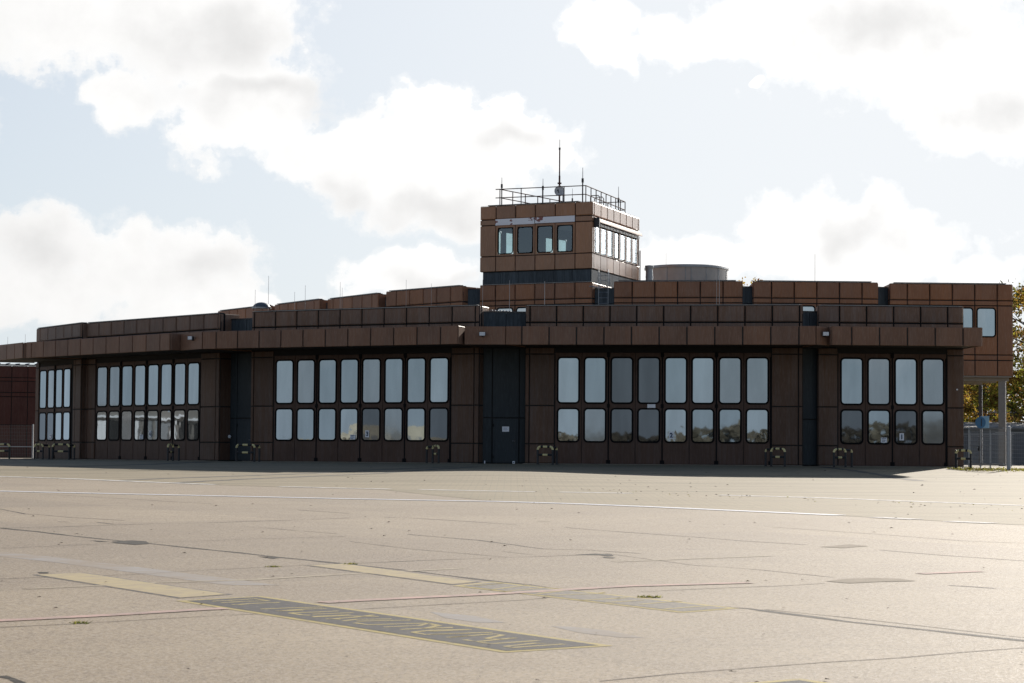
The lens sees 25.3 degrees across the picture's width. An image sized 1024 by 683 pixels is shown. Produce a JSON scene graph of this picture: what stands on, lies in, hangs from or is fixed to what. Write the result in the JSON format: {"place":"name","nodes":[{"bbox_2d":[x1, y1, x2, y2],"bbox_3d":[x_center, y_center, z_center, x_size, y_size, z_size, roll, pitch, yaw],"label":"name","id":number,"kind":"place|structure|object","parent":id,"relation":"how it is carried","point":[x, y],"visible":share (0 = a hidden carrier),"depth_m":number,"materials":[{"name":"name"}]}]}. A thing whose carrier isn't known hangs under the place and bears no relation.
{"place":"outdoors","nodes":[
{"label":"outdoors","id":0,"kind":"place"},
{"bbox_2d":[0,458,1023,682],"bbox_3d":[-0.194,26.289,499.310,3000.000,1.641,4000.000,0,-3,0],"label":"ground","id":1,"kind":"structure","parent":0,"point":[246,647],"depth_m":24.48,"materials":[{"name":"concrete"}]},
{"bbox_2d":[0,675,25,682],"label":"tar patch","id":2,"kind":"object","parent":1,"relation":"on","point":[14,680],"visible":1,"depth_m":15.37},
{"bbox_2d":[0,424,33,457],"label":"wire fence","id":3,"kind":"object","parent":1,"relation":"on","point":[12,446],"visible":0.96,"depth_m":129.93,"materials":[{"name":"grey"}]},
{"bbox_2d":[0,363,36,457],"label":"annex building","id":4,"kind":"structure","parent":1,"relation":"on","point":[17,395],"depth_m":149.79,"materials":[{"name":"dark red painted metal cladding"}]},
{"bbox_2d":[33,444,49,458],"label":"collision guard","id":5,"kind":"object","parent":1,"relation":"on","point":[42,450],"visible":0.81,"depth_m":118.98,"materials":[{"name":"black"}]},
{"bbox_2d":[51,443,75,459],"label":"collision guard","id":6,"kind":"object","parent":1,"relation":"on","point":[68,450],"visible":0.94,"depth_m":115.23,"materials":[{"name":"black"}]},
{"bbox_2d":[23,585,104,588],"bbox_3d":[-4.723,2.596,24.146,0.948,0.009,0.130,3,-4,-40],"label":"painted line","id":7,"kind":"object","parent":1,"relation":"on","point":[63,587],"visible":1,"depth_m":24.06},
{"bbox_2d":[0,607,227,620],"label":"painted line","id":8,"kind":"object","parent":1,"relation":"on","point":[113,614],"visible":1,"depth_m":20.64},
{"bbox_2d":[114,540,149,544],"bbox_3d":[-5.586,2.938,33.373,0.518,0.016,1.297,1,-3,-14],"label":"tar patch","id":9,"kind":"object","parent":1,"relation":"on","point":[134,542],"visible":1,"depth_m":33.36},
{"bbox_2d":[37,572,229,597],"bbox_3d":[-4.133,2.619,24.627,0.710,0.049,4.169,2,-3,-33],"label":"painted bar","id":10,"kind":"object","parent":1,"relation":"on","point":[146,587],"visible":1,"depth_m":24.43,"materials":[{"name":"yellow paint"}]},
{"bbox_2d":[0,552,273,584],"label":"removed paint","id":11,"kind":"object","parent":1,"relation":"on","point":[173,574],"visible":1,"depth_m":27.16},
{"bbox_2d":[167,443,179,460],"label":"collision guard","id":12,"kind":"object","parent":1,"relation":"on","point":[172,445],"visible":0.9,"depth_m":107.62,"materials":[{"name":"black"}]},
{"bbox_2d":[104,475,258,480],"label":"sealed strip","id":13,"kind":"object","parent":1,"relation":"on","point":[186,477],"visible":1,"depth_m":75.07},
{"bbox_2d":[235,444,260,461],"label":"collision guard","id":14,"kind":"object","parent":1,"relation":"on","point":[246,452],"visible":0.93,"depth_m":104.80,"materials":[{"name":"black"}]},
{"bbox_2d":[149,568,465,582],"bbox_3d":[-2.205,2.695,26.283,4.484,0.038,0.356,3,-4,-42],"label":"painted line","id":15,"kind":"object","parent":1,"relation":"on","point":[299,576],"visible":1,"depth_m":25.92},
{"bbox_2d":[307,564,479,584],"bbox_3d":[-1.412,2.720,26.767,0.620,0.048,3.977,2,-3,-29],"label":"painted bar","id":16,"kind":"object","parent":1,"relation":"on","point":[398,574],"visible":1,"depth_m":26.73,"materials":[{"name":"yellow paint"}]},
{"bbox_2d":[180,583,611,652],"bbox_3d":[-1.365,2.506,21.174,3.542,0.100,7.708,1,-3,-7],"label":"painted ground sign","id":17,"kind":"object","parent":1,"relation":"on","point":[498,640],"visible":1,"depth_m":19.74,"materials":[{"name":"grey paint"}]},
{"bbox_2d":[426,445,439,462],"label":"collision guard","id":18,"kind":"object","parent":1,"relation":"on","point":[433,453],"visible":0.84,"depth_m":101.02,"materials":[{"name":"black"}]},
{"bbox_2d":[432,612,500,622],"bbox_3d":[-0.460,2.499,20.698,0.339,0.014,1.271,2,-3,-22],"label":"removed paint","id":19,"kind":"object","parent":1,"relation":"on","point":[467,618],"visible":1,"depth_m":20.56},
{"bbox_2d":[0,201,1012,466],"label":"fire station","id":20,"kind":"object","parent":1,"relation":"on","point":[636,369],"visible":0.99,"depth_m":103.44,"materials":[{"name":"brown"}]},
{"bbox_2d":[38,366,47,458],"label":"door leaf","id":21,"kind":"structure","parent":20,"relation":"in","point":[43,370],"depth_m":123.06,"materials":[{"name":"brown metal"}]},
{"bbox_2d":[46,366,54,458],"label":"door leaf","id":22,"kind":"structure","parent":20,"relation":"in","point":[51,371],"depth_m":122.08,"materials":[{"name":"brown metal"}]},
{"bbox_2d":[53,365,63,458],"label":"door leaf","id":23,"kind":"structure","parent":20,"relation":"in","point":[59,370],"depth_m":121.07,"materials":[{"name":"brown metal"}]},
{"bbox_2d":[62,364,71,458],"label":"door leaf","id":24,"kind":"structure","parent":20,"relation":"in","point":[67,377],"depth_m":119.98,"materials":[{"name":"brown metal"}]},
{"bbox_2d":[95,363,108,458],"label":"door leaf","id":25,"kind":"structure","parent":20,"relation":"in","point":[102,384],"depth_m":117.26,"materials":[{"name":"brown metal"}]},
{"bbox_2d":[108,362,120,458],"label":"door leaf","id":26,"kind":"structure","parent":20,"relation":"in","point":[114,367],"depth_m":116.40,"materials":[{"name":"brown metal"}]},
{"bbox_2d":[118,361,134,459],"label":"door leaf","id":27,"kind":"structure","parent":20,"relation":"in","point":[126,408],"depth_m":115.49,"materials":[{"name":"brown metal"}]},
{"bbox_2d":[133,361,146,459],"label":"door leaf","id":28,"kind":"structure","parent":20,"relation":"in","point":[139,427],"depth_m":114.62,"materials":[{"name":"brown metal"}]},
{"bbox_2d":[144,360,160,459],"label":"door leaf","id":29,"kind":"structure","parent":20,"relation":"in","point":[152,407],"depth_m":113.73,"materials":[{"name":"brown metal"}]},
{"bbox_2d":[159,360,172,459],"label":"door leaf","id":30,"kind":"structure","parent":20,"relation":"in","point":[166,370],"depth_m":112.82,"materials":[{"name":"brown metal"}]},
{"bbox_2d":[171,359,187,459],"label":"door leaf","id":31,"kind":"structure","parent":20,"relation":"in","point":[179,403],"depth_m":111.91,"materials":[{"name":"brown metal"}]},
{"bbox_2d":[186,358,200,459],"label":"door leaf","id":32,"kind":"structure","parent":20,"relation":"in","point":[193,365],"depth_m":110.99,"materials":[{"name":"brown metal"}]},
{"bbox_2d":[237,419,250,460],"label":"door","id":33,"kind":"structure","parent":20,"relation":"in","point":[243,425],"depth_m":109.24,"materials":[{"name":"metal"}]},
{"bbox_2d":[252,302,270,308],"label":"skylight dome","id":34,"kind":"structure","parent":20,"relation":"on","point":[261,305],"depth_m":139.91,"materials":[{"name":"grey"}]},
{"bbox_2d":[273,356,295,460],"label":"door leaf","id":35,"kind":"structure","parent":20,"relation":"in","point":[285,366],"depth_m":107.18,"materials":[{"name":"brown metal"}]},
{"bbox_2d":[295,355,315,460],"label":"door leaf","id":36,"kind":"structure","parent":20,"relation":"in","point":[305,401],"depth_m":106.63,"materials":[{"name":"brown metal"}]},
{"bbox_2d":[314,355,338,461],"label":"door leaf","id":37,"kind":"structure","parent":20,"relation":"in","point":[327,366],"depth_m":106.06,"materials":[{"name":"brown metal"}]},
{"bbox_2d":[338,354,359,461],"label":"door leaf","id":38,"kind":"structure","parent":20,"relation":"in","point":[349,365],"depth_m":105.49,"materials":[{"name":"brown metal"}]},
{"bbox_2d":[358,354,382,461],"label":"door leaf","id":39,"kind":"structure","parent":20,"relation":"in","point":[371,365],"depth_m":104.93,"materials":[{"name":"brown metal"}]},
{"bbox_2d":[382,354,404,461],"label":"door leaf","id":40,"kind":"structure","parent":20,"relation":"in","point":[393,364],"depth_m":104.34,"materials":[{"name":"brown metal"}]},
{"bbox_2d":[402,353,427,461],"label":"door leaf","id":41,"kind":"structure","parent":20,"relation":"in","point":[415,405],"depth_m":103.78,"materials":[{"name":"brown metal"}]},
{"bbox_2d":[428,353,450,462],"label":"door leaf","id":42,"kind":"structure","parent":20,"relation":"in","point":[439,364],"depth_m":103.20,"materials":[{"name":"brown metal"}]},
{"bbox_2d":[497,227,512,253],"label":"window frame","id":43,"kind":"structure","parent":20,"relation":"in","point":[504,227],"depth_m":124.00,"materials":[{"name":"black rubber"}]},
{"bbox_2d":[492,418,518,462],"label":"door","id":44,"kind":"structure","parent":20,"relation":"in","point":[505,431],"depth_m":102.62,"materials":[{"name":"metal"}]},
{"bbox_2d":[517,226,532,253],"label":"window frame","id":45,"kind":"structure","parent":20,"relation":"in","point":[526,226],"depth_m":123.47,"materials":[{"name":"black metal"}]},
{"bbox_2d":[537,225,552,252],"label":"window frame","id":46,"kind":"structure","parent":20,"relation":"in","point":[548,225],"depth_m":122.94,"materials":[{"name":"black metal"}]},
{"bbox_2d":[554,144,563,201],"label":"radio mast","id":47,"kind":"object","parent":20,"relation":"on","point":[558,190],"visible":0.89,"depth_m":126.51,"materials":[{"name":"grey"}]},
{"bbox_2d":[496,185,625,212],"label":"roof railing","id":48,"kind":"object","parent":20,"relation":"on","point":[585,194],"visible":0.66,"depth_m":125.31,"materials":[{"name":"grey"}]},
{"bbox_2d":[557,225,572,251],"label":"window frame","id":49,"kind":"structure","parent":20,"relation":"in","point":[558,225],"depth_m":122.39,"materials":[{"name":"black rubber"}]},
{"bbox_2d":[555,353,581,463],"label":"door leaf","id":50,"kind":"structure","parent":20,"relation":"in","point":[568,367],"depth_m":101.95,"materials":[{"name":"brown metal"}]},
{"bbox_2d":[582,353,607,463],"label":"door leaf","id":51,"kind":"structure","parent":20,"relation":"in","point":[594,365],"depth_m":101.75,"materials":[{"name":"brown metal"}]},
{"bbox_2d":[598,269,609,304],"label":"roof ladder","id":52,"kind":"object","parent":20,"relation":"on","point":[603,286],"visible":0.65,"depth_m":120.86,"materials":[{"name":"metal"}]},
{"bbox_2d":[606,352,634,463],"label":"door leaf","id":53,"kind":"structure","parent":20,"relation":"in","point":[621,366],"depth_m":101.58,"materials":[{"name":"brown metal"}]},
{"bbox_2d":[635,353,661,463],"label":"door leaf","id":54,"kind":"structure","parent":20,"relation":"in","point":[648,413],"depth_m":101.40,"materials":[{"name":"brown metal"}]},
{"bbox_2d":[645,265,653,279],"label":"vent pipe","id":55,"kind":"object","parent":20,"relation":"on","point":[649,272],"visible":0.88,"depth_m":126.18,"materials":[{"name":"metal"}]},
{"bbox_2d":[660,352,688,464],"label":"door leaf","id":56,"kind":"structure","parent":20,"relation":"in","point":[675,366],"depth_m":101.23,"materials":[{"name":"brown metal"}]},
{"bbox_2d":[644,264,728,279],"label":"roof tank","id":57,"kind":"object","parent":20,"relation":"on","point":[685,272],"visible":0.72,"depth_m":133.18,"materials":[{"name":"metal"}]},
{"bbox_2d":[689,353,715,464],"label":"door leaf","id":58,"kind":"structure","parent":20,"relation":"in","point":[702,414],"depth_m":101.06,"materials":[{"name":"brown metal"}]},
{"bbox_2d":[714,352,743,464],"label":"door leaf","id":59,"kind":"structure","parent":20,"relation":"in","point":[729,366],"depth_m":100.88,"materials":[{"name":"brown metal"}]},
{"bbox_2d":[744,353,770,464],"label":"door leaf","id":60,"kind":"structure","parent":20,"relation":"in","point":[757,366],"depth_m":100.71,"materials":[{"name":"brown metal"}]},
{"bbox_2d":[803,305,815,310],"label":"window frame","id":61,"kind":"structure","parent":20,"relation":"in","point":[805,307],"depth_m":120.36,"materials":[{"name":"black rubber"}]},
{"bbox_2d":[838,353,864,465],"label":"door leaf","id":62,"kind":"structure","parent":20,"relation":"in","point":[851,367],"depth_m":100.66,"materials":[{"name":"brown metal"}]},
{"bbox_2d":[865,354,891,465],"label":"door leaf","id":63,"kind":"structure","parent":20,"relation":"in","point":[878,367],"depth_m":100.66,"materials":[{"name":"brown metal"}]},
{"bbox_2d":[890,353,918,465],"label":"door leaf","id":64,"kind":"structure","parent":20,"relation":"in","point":[905,367],"depth_m":100.71,"materials":[{"name":"brown metal"}]},
{"bbox_2d":[919,354,946,465],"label":"door leaf","id":65,"kind":"structure","parent":20,"relation":"in","point":[932,367],"depth_m":100.74,"materials":[{"name":"brown metal"}]},
{"bbox_2d":[963,307,973,326],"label":"window frame","id":66,"kind":"structure","parent":20,"relation":"in","point":[968,313],"depth_m":121.04,"materials":[{"name":"black rubber"}]},
{"bbox_2d":[976,307,995,336],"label":"window frame","id":67,"kind":"structure","parent":20,"relation":"in","point":[985,316],"depth_m":121.04,"materials":[{"name":"glass"}]},
{"bbox_2d":[2,528,1023,640],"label":"pavement joint","id":68,"kind":"object","parent":1,"relation":"on","point":[585,591],"visible":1,"depth_m":24.19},
{"bbox_2d":[31,469,1022,681],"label":"scattered leaves","id":69,"kind":"object","parent":1,"relation":"on","point":[570,539],"visible":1,"depth_m":42.19,"materials":[{"name":"brown plant"}]},
{"bbox_2d":[320,582,749,602],"bbox_3d":[0.328,2.628,24.042,5.662,0.044,0.481,3,-4,-37],"label":"painted line","id":70,"kind":"object","parent":1,"relation":"on","point":[336,601],"visible":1,"depth_m":23.79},
{"bbox_2d":[537,446,557,464],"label":"collision guard","id":71,"kind":"object","parent":1,"relation":"on","point":[551,447],"visible":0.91,"depth_m":98.30,"materials":[{"name":"black"}]},
{"bbox_2d":[455,582,736,612],"bbox_3d":[0.753,2.612,23.473,0.912,0.052,4.455,2,-3,-33],"label":"painted ground sign","id":72,"kind":"object","parent":1,"relation":"on","point":[656,604],"visible":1,"depth_m":23.05,"materials":[{"name":"yellow paint"}]},
{"bbox_2d":[553,626,642,637],"bbox_3d":[0.698,2.455,19.310,0.322,0.013,1.284,2,-3,-23],"label":"removed paint","id":73,"kind":"object","parent":1,"relation":"on","point":[595,631],"visible":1,"depth_m":19.25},
{"bbox_2d":[609,556,759,561],"bbox_3d":[2.400,2.881,30.285,2.782,0.022,0.151,3,-4,-37],"label":"painted line","id":74,"kind":"object","parent":1,"relation":"on","point":[686,558],"visible":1,"depth_m":30.31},
{"bbox_2d":[764,448,785,466],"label":"collision guard","id":75,"kind":"object","parent":1,"relation":"on","point":[772,449],"visible":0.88,"depth_m":97.80,"materials":[{"name":"black"}]},
{"bbox_2d":[751,678,826,682],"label":"painted ground sign","id":76,"kind":"object","parent":1,"relation":"on","point":[799,680],"visible":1,"depth_m":15.58,"materials":[{"name":"yellow paint"}]},
{"bbox_2d":[604,647,1023,680],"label":"pavement joint","id":77,"kind":"object","parent":1,"relation":"on","point":[807,663],"visible":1,"depth_m":16.73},
{"bbox_2d":[833,448,852,466],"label":"collision guard","id":78,"kind":"object","parent":1,"relation":"on","point":[844,457],"visible":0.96,"depth_m":97.52,"materials":[{"name":"black"}]},
{"bbox_2d":[823,544,862,547],"bbox_3d":[4.971,3.034,33.843,0.442,0.014,1.067,-2,-4,35],"label":"repair patch","id":79,"kind":"object","parent":1,"relation":"on","point":[844,546],"visible":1,"depth_m":33.74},
{"bbox_2d":[830,578,912,582],"bbox_3d":[4.061,2.738,26.179,1.074,0.012,0.668,2,-3,-30],"label":"repair patch","id":80,"kind":"object","parent":1,"relation":"on","point":[855,580],"visible":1,"depth_m":26.15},
{"bbox_2d":[765,609,1023,637],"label":"pavement joint","id":81,"kind":"object","parent":1,"relation":"on","point":[891,622],"visible":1,"depth_m":20.55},
{"bbox_2d":[920,571,984,573],"bbox_3d":[5.325,2.803,27.729,1.018,0.009,0.200,2,-3,-34],"label":"painted line","id":82,"kind":"object","parent":1,"relation":"on","point":[950,572],"visible":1,"depth_m":27.68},
{"bbox_2d":[955,449,971,467],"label":"collision guard","id":83,"kind":"object","parent":1,"relation":"on","point":[962,450],"visible":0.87,"depth_m":96.92,"materials":[{"name":"black"}]},
{"bbox_2d":[975,416,988,465],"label":"road sign","id":84,"kind":"object","parent":1,"relation":"on","point":[981,421],"visible":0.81,"depth_m":113.94,"materials":[{"name":"metal"}]},
{"bbox_2d":[968,427,1003,467],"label":"wire gate","id":85,"kind":"structure","parent":1,"relation":"on","point":[979,447],"depth_m":97.36,"materials":[{"name":"metal"}]},
{"bbox_2d":[964,383,1012,422],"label":"autumn bush","id":86,"kind":"object","parent":1,"relation":"on","point":[967,408],"visible":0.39,"depth_m":159.81,"materials":[{"name":"green plant"}]},
{"bbox_2d":[964,433,1014,464],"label":"wire fence","id":87,"kind":"object","parent":1,"relation":"on","point":[974,440],"visible":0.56,"depth_m":112.67,"materials":[{"name":"metal"}]},
{"bbox_2d":[964,370,1021,421],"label":"autumn tree","id":88,"kind":"object","parent":1,"relation":"on","point":[966,400],"visible":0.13,"depth_m":164.32,"materials":[{"name":"green plant"}]},
{"bbox_2d":[964,433,1023,464],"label":"board fence","id":89,"kind":"object","parent":1,"relation":"on","point":[1018,458],"visible":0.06,"depth_m":141.14,"materials":[{"name":"metal"}]},
{"bbox_2d":[964,422,1023,460],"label":"store shed","id":90,"kind":"structure","parent":1,"relation":"on","point":[1016,427],"depth_m":149.87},
{"bbox_2d":[964,351,1023,420],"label":"autumn tree","id":91,"kind":"object","parent":1,"relation":"on","point":[987,394],"visible":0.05,"depth_m":180.65,"materials":[{"name":"green plant"}]},
{"bbox_2d":[964,380,1023,421],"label":"background wood","id":92,"kind":"object","parent":1,"relation":"on","point":[1007,400],"visible":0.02,"depth_m":208.01,"materials":[{"name":"green plant"}]},
{"bbox_2d":[983,286,1023,422],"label":"autumn tree","id":93,"kind":"object","parent":1,"relation":"on","point":[1019,375],"visible":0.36,"depth_m":159.01,"materials":[{"name":"green plant"}]},
{"bbox_2d":[1006,426,1010,469],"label":"gate post","id":94,"kind":"object","parent":1,"relation":"on","point":[1008,447],"visible":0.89,"depth_m":94.54,"materials":[{"name":"metal"}]},
{"bbox_2d":[995,432,1023,465],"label":"wire fence","id":95,"kind":"object","parent":1,"relation":"on","point":[1005,445],"visible":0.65,"depth_m":117.24,"materials":[{"name":"metal"}]},
{"bbox_2d":[999,279,1023,420],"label":"autumn tree","id":96,"kind":"object","parent":1,"relation":"on","point":[1019,359],"visible":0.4,"depth_m":171.92,"materials":[{"name":"green plant"}]},
{"bbox_2d":[0,458,1023,524],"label":"paved apron","id":97,"kind":"object","parent":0,"point":[556,483],"visible":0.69,"depth_m":72.40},
{"bbox_2d":[0,476,211,484],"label":"painted line","id":98,"kind":"object","parent":97,"relation":"on","point":[109,480],"visible":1,"depth_m":70.35,"materials":[{"name":"white paint"}]},
{"bbox_2d":[65,462,199,466],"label":"sealed strip","id":99,"kind":"object","parent":97,"relation":"on","point":[134,464],"visible":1,"depth_m":93.37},
{"bbox_2d":[76,459,211,460],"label":"apron edging","id":100,"kind":"object","parent":97,"relation":"on","point":[162,460],"visible":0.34,"depth_m":114.91,"materials":[{"name":"concrete"}]},
{"bbox_2d":[172,467,470,482],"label":"sealed strip","id":101,"kind":"object","parent":97,"relation":"on","point":[312,476],"visible":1,"depth_m":77.35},
{"bbox_2d":[278,486,378,488],"bbox_3d":[-5.004,4.089,63.838,3.702,0.027,0.557,-1,-3,29],"label":"painted line","id":102,"kind":"object","parent":97,"relation":"on","point":[331,487],"visible":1,"depth_m":63.95,"materials":[{"name":"white paint"}]},
{"bbox_2d":[257,461,430,462],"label":"apron edging","id":103,"kind":"object","parent":97,"relation":"on","point":[367,462],"visible":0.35,"depth_m":104.08,"materials":[{"name":"concrete"}]},
{"bbox_2d":[270,467,439,474],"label":"sealed strip","id":104,"kind":"object","parent":97,"relation":"on","point":[350,471],"visible":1,"depth_m":84.90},
{"bbox_2d":[11,491,837,514],"bbox_3d":[-2.768,3.720,53.298,23.704,0.161,2.687,-1,-3,32],"label":"painted line","id":105,"kind":"object","parent":97,"relation":"on","point":[466,500],"visible":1,"depth_m":53.01,"materials":[{"name":"white paint"}]},
{"bbox_2d":[419,489,537,491],"bbox_3d":[-0.955,4.053,62.057,3.432,0.022,0.420,-1,-3,23],"label":"painted line","id":106,"kind":"object","parent":97,"relation":"on","point":[481,490],"visible":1,"depth_m":62.06,"materials":[{"name":"white paint"}]},
{"bbox_2d":[823,467,922,480],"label":"sealed strip","id":107,"kind":"object","parent":97,"relation":"on","point":[889,476],"visible":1,"depth_m":86.89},
{"bbox_2d":[731,495,1023,505],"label":"painted line","id":108,"kind":"object","parent":97,"relation":"on","point":[887,500],"visible":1,"depth_m":56.01,"materials":[{"name":"white paint"}]},
{"bbox_2d":[867,466,948,466],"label":"apron edging","id":109,"kind":"object","parent":97,"relation":"on","point":[907,466],"visible":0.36,"depth_m":99.93,"materials":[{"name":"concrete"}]},
{"bbox_2d":[0,0,1023,419],"label":"sky","id":110,"kind":"structure","parent":0,"point":[159,158],"materials":[{"name":"white"}]},
{"bbox_2d":[941,466,1023,472],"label":"grass","id":111,"kind":"structure","parent":0,"point":[988,469],"depth_m":95.05,"materials":[{"name":"green plant"}]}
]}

